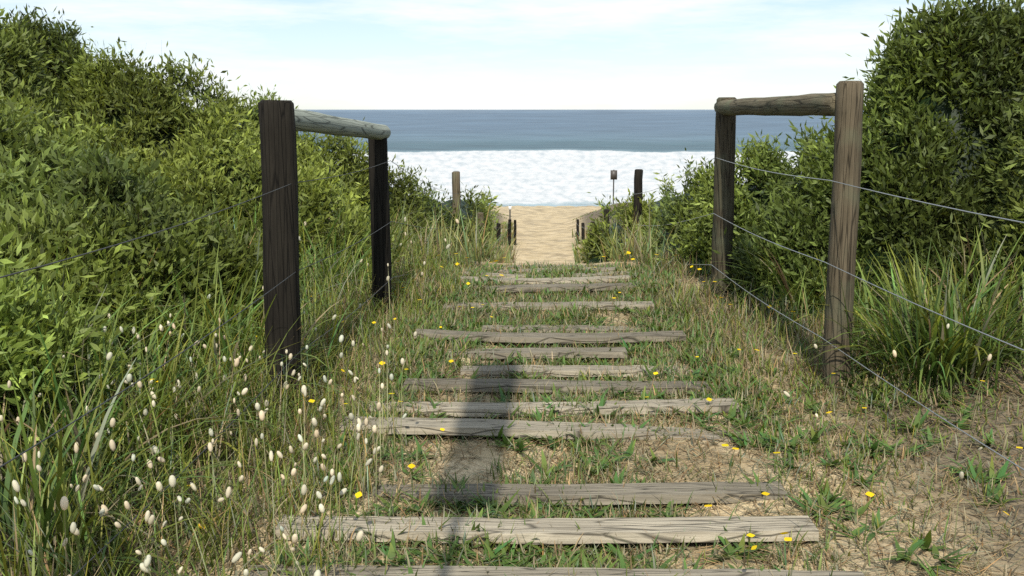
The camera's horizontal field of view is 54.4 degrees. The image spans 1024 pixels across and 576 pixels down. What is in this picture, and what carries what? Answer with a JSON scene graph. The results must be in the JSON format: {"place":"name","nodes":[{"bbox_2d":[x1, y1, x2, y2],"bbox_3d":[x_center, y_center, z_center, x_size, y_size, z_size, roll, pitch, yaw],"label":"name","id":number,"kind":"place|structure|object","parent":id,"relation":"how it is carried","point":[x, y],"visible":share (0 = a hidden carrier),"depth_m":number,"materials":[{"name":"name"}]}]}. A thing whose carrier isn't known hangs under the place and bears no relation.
{"place":"outdoors","nodes":[
{"label":"outdoors","id":0,"kind":"place"},
{"bbox_2d":[0,203,1023,575],"bbox_3d":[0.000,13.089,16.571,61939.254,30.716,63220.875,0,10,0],"label":"sand","id":1,"kind":"structure","parent":0,"point":[544,235],"depth_m":3.26,"materials":[{"name":"beige sand"}]},
{"bbox_2d":[258,100,301,402],"bbox_3d":[-0.894,0.045,3.861,0.138,1.520,0.139,5,11,22],"label":"fence post","id":2,"kind":"object","parent":1,"relation":"on","point":[280,213],"visible":0.67,"depth_m":3.78,"materials":[{"name":"brown wood"}]},
{"bbox_2d":[368,137,391,313],"bbox_3d":[-0.737,-0.209,5.650,0.113,1.400,0.141,6,12,29],"label":"fence post","id":3,"kind":"object","parent":1,"relation":"on","point":[379,210],"visible":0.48,"depth_m":5.57,"materials":[{"name":"black wood"}]},
{"bbox_2d":[0,160,516,575],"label":"fence wire","id":4,"kind":"object","parent":3,"relation":"attached to","point":[194,343],"visible":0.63,"depth_m":2.64,"materials":[{"name":"grey metal"}]},
{"bbox_2d":[294,108,390,139],"bbox_3d":[-0.793,-0.758,4.673,0.080,0.089,1.850,1,7,5],"label":"top rail","id":5,"kind":"object","parent":3,"relation":"attached to","point":[311,121],"visible":0.8,"depth_m":4.48,"materials":[{"name":"grey wood"}]},
{"bbox_2d":[452,171,460,229],"bbox_3d":[-0.645,-0.618,11.577,0.110,1.470,0.126,1,10,5],"label":"fence post","id":6,"kind":"object","parent":1,"relation":"on","point":[456,197],"visible":0.43,"depth_m":11.44,"materials":[{"name":"brown wood"}]},
{"bbox_2d":[477,212,483,229],"bbox_3d":[-0.529,-0.602,16.450,0.110,1.300,0.125,-4,12,-22],"label":"fence post","id":7,"kind":"object","parent":1,"relation":"on","point":[480,216],"visible":0.26,"depth_m":16.30,"materials":[{"name":"brown wood"}]},
{"bbox_2d":[496,223,500,247],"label":"fence post","id":8,"kind":"object","parent":1,"relation":"on","point":[499,230],"visible":0.38,"depth_m":21.09,"materials":[{"name":"brown wood"}]},
{"bbox_2d":[508,219,510,250],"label":"fence post","id":9,"kind":"object","parent":1,"relation":"on","point":[509,231],"visible":0.52,"depth_m":26.11,"materials":[{"name":"brown wood"}]},
{"bbox_2d":[0,0,1023,496],"bbox_3d":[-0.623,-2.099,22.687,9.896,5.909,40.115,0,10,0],"label":"shrub foliage","id":10,"kind":"object","parent":1,"relation":"on","point":[90,180],"visible":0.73,"depth_m":5.48,"materials":[{"name":"green plant"}]},
{"bbox_2d":[0,223,1023,575],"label":"short grass","id":11,"kind":"structure","parent":1,"relation":"on","point":[432,271],"depth_m":3.55,"materials":[{"name":"green plant"}]},
{"bbox_2d":[0,168,1023,575],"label":"tall grass","id":12,"kind":"structure","parent":1,"relation":"on","point":[504,249],"depth_m":3.85,"materials":[{"name":"green plant"}]},
{"bbox_2d":[1,258,1023,575],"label":"dry straw litter","id":13,"kind":"object","parent":1,"relation":"on","point":[793,512],"visible":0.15,"depth_m":3.19,"materials":[{"name":"beige plant"}]},
{"bbox_2d":[2,226,1023,575],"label":"flower stems","id":14,"kind":"object","parent":1,"relation":"on","point":[374,460],"visible":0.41,"depth_m":2.80,"materials":[{"name":"green plant"}]},
{"bbox_2d":[0,217,991,575],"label":"hares tail heads","id":15,"kind":"object","parent":14,"relation":"on","point":[144,565],"visible":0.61,"depth_m":2.66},
{"bbox_2d":[514,220,516,244],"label":"fence post","id":16,"kind":"object","parent":1,"relation":"on","point":[515,228],"visible":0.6,"depth_m":31.15,"materials":[{"name":"black wood"}]},
{"bbox_2d":[428,347,626,358],"bbox_3d":[0.022,0.313,4.738,1.043,0.040,0.111,0,10,-1],"label":"track board","id":17,"kind":"object","parent":1,"relation":"on","point":[604,352],"visible":0.73,"depth_m":4.70,"materials":[{"name":"grey wood"}]},
{"bbox_2d":[458,275,629,283],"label":"track board","id":18,"kind":"object","parent":1,"relation":"on","point":[584,280],"visible":0.67,"depth_m":6.71,"materials":[{"name":"grey wood"}]},
{"bbox_2d":[339,416,750,442],"bbox_3d":[0.123,0.522,3.603,1.479,0.078,0.124,0,10,1],"label":"track board","id":19,"kind":"object","parent":1,"relation":"on","point":[467,426],"visible":0.81,"depth_m":3.56,"materials":[{"name":"grey wood"}]},
{"bbox_2d":[461,271,628,277],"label":"track board","id":20,"kind":"object","parent":1,"relation":"on","point":[519,275],"visible":0.31,"depth_m":7.03,"materials":[{"name":"grey wood"}]},
{"bbox_2d":[474,264,617,268],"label":"track board","id":21,"kind":"object","parent":1,"relation":"on","point":[542,265],"visible":0.21,"depth_m":7.64,"materials":[{"name":"grey wood"}]},
{"bbox_2d":[275,514,818,543],"bbox_3d":[0.095,0.658,2.727,1.460,0.042,0.118,0,10,0],"label":"track board","id":22,"kind":"object","parent":1,"relation":"on","point":[632,530],"visible":0.91,"depth_m":2.70,"materials":[{"name":"grey wood"}]},
{"bbox_2d":[479,267,614,273],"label":"track board","id":23,"kind":"object","parent":1,"relation":"on","point":[602,269],"visible":0.32,"depth_m":7.33,"materials":[{"name":"grey wood"}]},
{"bbox_2d":[443,301,653,310],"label":"track board","id":24,"kind":"object","parent":1,"relation":"on","point":[536,305],"visible":0.69,"depth_m":5.83,"materials":[{"name":"grey wood"}]},
{"bbox_2d":[414,329,685,342],"bbox_3d":[0.186,0.241,4.993,1.351,0.047,0.117,0,10,2],"label":"track board","id":25,"kind":"object","parent":1,"relation":"on","point":[534,337],"visible":0.93,"depth_m":4.95,"materials":[{"name":"grey wood"}]},
{"bbox_2d":[368,398,738,416],"bbox_3d":[0.159,0.462,3.870,1.424,0.049,0.115,0,10,0],"label":"track board","id":26,"kind":"object","parent":1,"relation":"on","point":[478,409],"visible":0.8,"depth_m":3.83,"materials":[{"name":"grey wood"}]},
{"bbox_2d":[471,283,635,291],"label":"track board","id":27,"kind":"object","parent":1,"relation":"on","point":[553,287],"visible":0.64,"depth_m":6.41,"materials":[{"name":"grey wood"}]},
{"bbox_2d":[322,481,787,505],"bbox_3d":[0.119,0.620,3.015,1.403,0.039,0.114,0,10,0],"label":"track board","id":28,"kind":"object","parent":1,"relation":"on","point":[704,492],"visible":0.81,"depth_m":2.99,"materials":[{"name":"grey wood"}]},
{"bbox_2d":[249,564,864,575],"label":"track board","id":29,"kind":"object","parent":1,"relation":"on","point":[474,571],"visible":0.88,"depth_m":2.46,"materials":[{"name":"grey wood"}]},
{"bbox_2d":[403,378,710,394],"bbox_3d":[0.185,0.410,4.174,1.272,0.037,0.116,0,10,1],"label":"track board","id":30,"kind":"object","parent":1,"relation":"on","point":[477,385],"visible":0.86,"depth_m":4.13,"materials":[{"name":"grey wood"}]},
{"bbox_2d":[482,325,652,332],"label":"track board","id":31,"kind":"object","parent":1,"relation":"on","point":[583,328],"visible":0.48,"depth_m":5.26,"materials":[{"name":"grey wood"}]},
{"bbox_2d":[576,219,578,243],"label":"fence post","id":32,"kind":"object","parent":1,"relation":"on","point":[577,226],"visible":0.52,"depth_m":31.13,"materials":[{"name":"black wood"}]},
{"bbox_2d":[581,223,584,243],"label":"fence post","id":33,"kind":"object","parent":1,"relation":"on","point":[582,230],"visible":0.34,"depth_m":26.11,"materials":[{"name":"brown wood"}]},
{"bbox_2d":[460,365,706,376],"bbox_3d":[0.316,0.372,4.450,1.089,0.036,0.110,0,10,-1],"label":"track board","id":34,"kind":"object","parent":1,"relation":"on","point":[566,370],"visible":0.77,"depth_m":4.41,"materials":[{"name":"grey wood"}]},
{"bbox_2d":[150,251,1022,549],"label":"yellow daisies","id":35,"kind":"object","parent":1,"relation":"on","point":[868,493],"visible":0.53,"depth_m":3.31,"materials":[{"name":"yellow plant"}]},
{"bbox_2d":[603,209,608,235],"bbox_3d":[1.557,-0.629,16.445,0.112,1.350,0.123,-6,12,-22],"label":"fence post","id":36,"kind":"object","parent":1,"relation":"on","point":[605,211],"visible":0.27,"depth_m":16.29,"materials":[{"name":"brown wood"}]},
{"bbox_2d":[610,170,616,203],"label":"sign","id":37,"kind":"object","parent":1,"relation":"on","point":[613,176],"visible":0.85,"depth_m":44.77,"materials":[{"name":"grey metal"}]},
{"bbox_2d":[249,259,1021,575],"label":"weed rosettes","id":38,"kind":"object","parent":1,"relation":"on","point":[924,543],"visible":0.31,"depth_m":3.48,"materials":[{"name":"green plant"}]},
{"bbox_2d":[633,169,642,236],"bbox_3d":[1.452,-0.625,11.569,0.121,1.500,0.127,-6,12,-30],"label":"fence post","id":39,"kind":"object","parent":1,"relation":"on","point":[638,178],"visible":0.42,"depth_m":11.44,"materials":[{"name":"brown wood"}]},
{"bbox_2d":[710,97,735,297],"bbox_3d":[1.292,-0.373,6.120,0.138,1.570,0.118,6,13,29],"label":"fence post","id":40,"kind":"object","parent":1,"relation":"on","point":[724,171],"visible":0.53,"depth_m":6.04,"materials":[{"name":"brown wood"}]},
{"bbox_2d":[822,81,863,388],"bbox_3d":[1.371,-0.043,4.162,0.131,1.610,0.135,-2,10,-12],"label":"fence post","id":41,"kind":"object","parent":1,"relation":"on","point":[845,201],"visible":0.62,"depth_m":4.07,"materials":[{"name":"brown wood"}]},
{"bbox_2d":[714,93,835,115],"bbox_3d":[1.311,-0.922,5.051,0.114,0.099,2.044,0,10,-2],"label":"top rail","id":42,"kind":"object","parent":41,"relation":"attached to","point":[820,104],"visible":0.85,"depth_m":4.70,"materials":[{"name":"brown wood"}]},
{"bbox_2d":[576,158,1023,469],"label":"fence wire","id":43,"kind":"object","parent":41,"relation":"attached to","point":[871,284],"visible":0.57,"depth_m":3.57,"materials":[{"name":"grey metal"}]},
{"bbox_2d":[0,0,1023,109],"label":"sky","id":44,"kind":"structure","parent":0,"point":[317,54],"materials":[{"name":"white"}]},
{"bbox_2d":[195,110,868,206],"bbox_3d":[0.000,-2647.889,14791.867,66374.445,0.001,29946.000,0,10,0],"label":"sea water","id":45,"kind":"structure","parent":0,"point":[554,158],"depth_m":149.99,"materials":[{"name":"white liquid"}]}
]}

